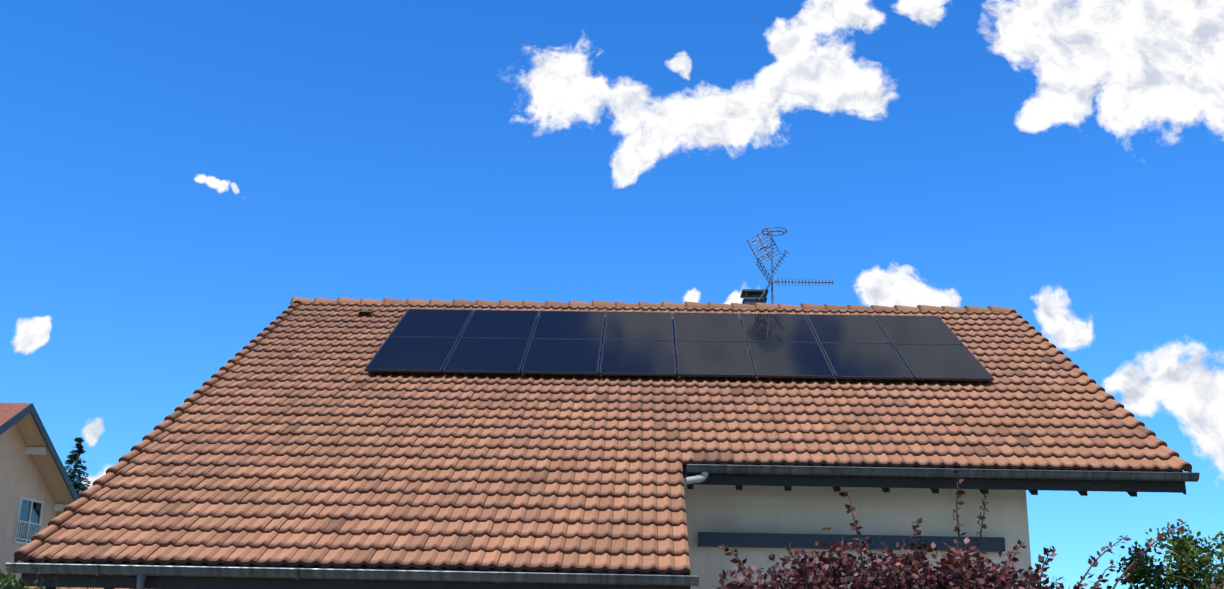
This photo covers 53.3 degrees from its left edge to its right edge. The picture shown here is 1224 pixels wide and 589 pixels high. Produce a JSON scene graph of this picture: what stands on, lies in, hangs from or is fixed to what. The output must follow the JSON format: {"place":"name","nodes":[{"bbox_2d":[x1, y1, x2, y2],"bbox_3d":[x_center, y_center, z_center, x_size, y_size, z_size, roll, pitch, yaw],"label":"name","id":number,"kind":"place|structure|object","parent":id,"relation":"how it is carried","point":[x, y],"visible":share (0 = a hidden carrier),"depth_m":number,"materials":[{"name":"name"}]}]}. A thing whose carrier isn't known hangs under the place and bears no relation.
{"place":"outdoors","nodes":[
{"label":"outdoors","id":0,"kind":"place"},
{"bbox_2d":[0,403,73,585],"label":"neighbour house walls","id":1,"kind":"structure","parent":0,"point":[36,477],"depth_m":35.48,"materials":[{"name":"beige paint"}]},
{"bbox_2d":[0,403,77,516],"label":"neighbour verge boards","id":2,"kind":"object","parent":1,"relation":"attached to","point":[17,417],"visible":0.67,"depth_m":35.35,"materials":[{"name":"grey wood"}]},
{"bbox_2d":[13,447,68,544],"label":"white trim","id":3,"kind":"structure","parent":1,"relation":"attached to","point":[41,451],"depth_m":35.77,"materials":[{"name":"white paint"}]},
{"bbox_2d":[19,586,129,588],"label":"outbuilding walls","id":4,"kind":"structure","parent":0,"point":[32,587],"depth_m":30.96,"materials":[{"name":"beige paint"}]},
{"bbox_2d":[0,0,1223,588],"label":"sky","id":5,"kind":"structure","parent":0,"point":[174,174],"materials":[{"name":"blue"}]},
{"label":"ground","id":6,"kind":"structure","parent":0,"visible":0},
{"bbox_2d":[64,437,90,494],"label":"conifer needles","id":7,"kind":"object","parent":6,"relation":"on","point":[72,458],"visible":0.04,"depth_m":66.83,"materials":[{"name":"green plant"}]},
{"bbox_2d":[684,485,1032,588],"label":"house walls","id":8,"kind":"structure","parent":6,"relation":"on","point":[773,509],"depth_m":15.45,"materials":[{"name":"paint"}]},
{"bbox_2d":[28,310,1182,573],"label":"roof deck","id":9,"kind":"structure","parent":8,"relation":"on","point":[670,492],"depth_m":14.82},
{"bbox_2d":[14,300,301,562],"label":"verge","id":10,"kind":"structure","parent":9,"relation":"attached to","point":[51,528],"depth_m":15.03,"materials":[{"name":"tile"}]},
{"bbox_2d":[20,302,690,573],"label":"roof tiles","id":11,"kind":"object","parent":9,"relation":"on","point":[275,446],"visible":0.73,"depth_m":14.53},
{"bbox_2d":[358,311,373,315],"bbox_3d":[-4.316,0.336,21.376,0.220,0.152,0.285,1,-16,1],"label":"roof vent hood","id":12,"kind":"object","parent":9,"relation":"on","point":[363,313],"visible":1,"depth_m":21.25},
{"bbox_2d":[21,465,1186,588],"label":"eave woodwork","id":13,"kind":"object","parent":9,"relation":"attached to","point":[984,485],"visible":0.21,"depth_m":12.24,"materials":[{"name":"grey wood"}]},
{"bbox_2d":[6,563,698,585],"bbox_3d":[-2.586,2.785,12.094,6.879,0.106,0.216,1,-16,1],"label":"gutter","id":14,"kind":"object","parent":13,"relation":"attached to","point":[374,575],"visible":1,"depth_m":12.03,"materials":[{"name":"metal"}]},
{"bbox_2d":[136,574,146,588],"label":"downpipe","id":15,"kind":"object","parent":14,"relation":"attached to","point":[140,580],"visible":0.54,"depth_m":12.10,"materials":[{"name":"metal"}]},
{"bbox_2d":[290,297,1015,313],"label":"ridge caps","id":16,"kind":"object","parent":9,"relation":"on","point":[805,306],"visible":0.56,"depth_m":22.00,"materials":[{"name":"tile"}]},
{"bbox_2d":[342,303,997,312],"bbox_3d":[0.728,0.262,21.948,12.800,0.066,0.107,1,-16,1],"label":"ridge mortar","id":17,"kind":"object","parent":9,"relation":"on","point":[651,307],"visible":0.12,"depth_m":21.93,"materials":[{"name":"grey concrete"}]},
{"bbox_2d":[364,309,993,380],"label":"solar panels","id":18,"kind":"object","parent":9,"relation":"on","point":[715,345],"visible":1,"depth_m":19.24,"materials":[{"name":"grey"}]},
{"bbox_2d":[683,472,708,484],"bbox_3d":[0.993,2.231,14.748,0.366,0.187,0.102,4,-16,-10],"label":"drainpipe elbow","id":19,"kind":"object","parent":9,"relation":"on","point":[701,477],"visible":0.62,"depth_m":14.72,"materials":[{"name":"grey"}]},
{"bbox_2d":[740,289,767,304],"bbox_3d":[2.645,0.388,22.605,0.480,0.872,0.480,1,-16,1],"label":"chimney","id":20,"kind":"object","parent":9,"relation":"on","point":[750,296],"visible":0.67,"depth_m":22.49,"materials":[{"name":"metal"}]},
{"bbox_2d":[746,227,832,303],"bbox_3d":[3.285,-0.315,22.552,1.597,1.956,0.480,1,-16,1],"label":"antenna","id":21,"kind":"object","parent":9,"relation":"on","point":[772,267],"visible":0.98,"depth_m":22.59,"materials":[{"name":"silver metal"}]},
{"bbox_2d":[670,306,1185,471],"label":"roof tiles","id":22,"kind":"object","parent":9,"relation":"on","point":[1074,390],"visible":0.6,"depth_m":16.45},
{"bbox_2d":[686,464,1199,481],"bbox_3d":[3.967,2.166,14.723,6.137,0.106,0.216,1,-16,1],"label":"gutter","id":23,"kind":"object","parent":9,"relation":"attached to","point":[949,473],"visible":1,"depth_m":14.66,"materials":[{"name":"metal"}]},
{"bbox_2d":[1008,309,1191,471],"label":"verge","id":24,"kind":"structure","parent":9,"relation":"attached to","point":[1162,445],"depth_m":17.15,"materials":[{"name":"tile"}]},
{"bbox_2d":[698,532,1004,551],"bbox_3d":[0.812,4.541,14.990,8.116,3.175,0.277,0,-16,3],"label":"shutter box and door frames","id":25,"kind":"object","parent":8,"relation":"attached to","point":[784,540],"visible":0.86,"depth_m":15.22,"materials":[{"name":"grey"}]},
{"label":"gravel yard","id":26,"kind":"structure","parent":0,"visible":0},
{"bbox_2d":[0,556,131,588],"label":"garden leaves","id":27,"kind":"object","parent":26,"relation":"on","point":[7,579],"visible":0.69,"depth_m":9.70,"materials":[{"name":"green plant"}]},
{"bbox_2d":[712,470,1223,588],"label":"purple shrub leaves","id":28,"kind":"object","parent":26,"relation":"on","point":[954,575],"visible":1,"depth_m":6.54,"materials":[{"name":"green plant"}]},
{"bbox_2d":[1115,521,1223,588],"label":"green bush leaves","id":29,"kind":"object","parent":26,"relation":"on","point":[1182,576],"visible":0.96,"depth_m":17.28,"materials":[{"name":"green plant"}]}
]}

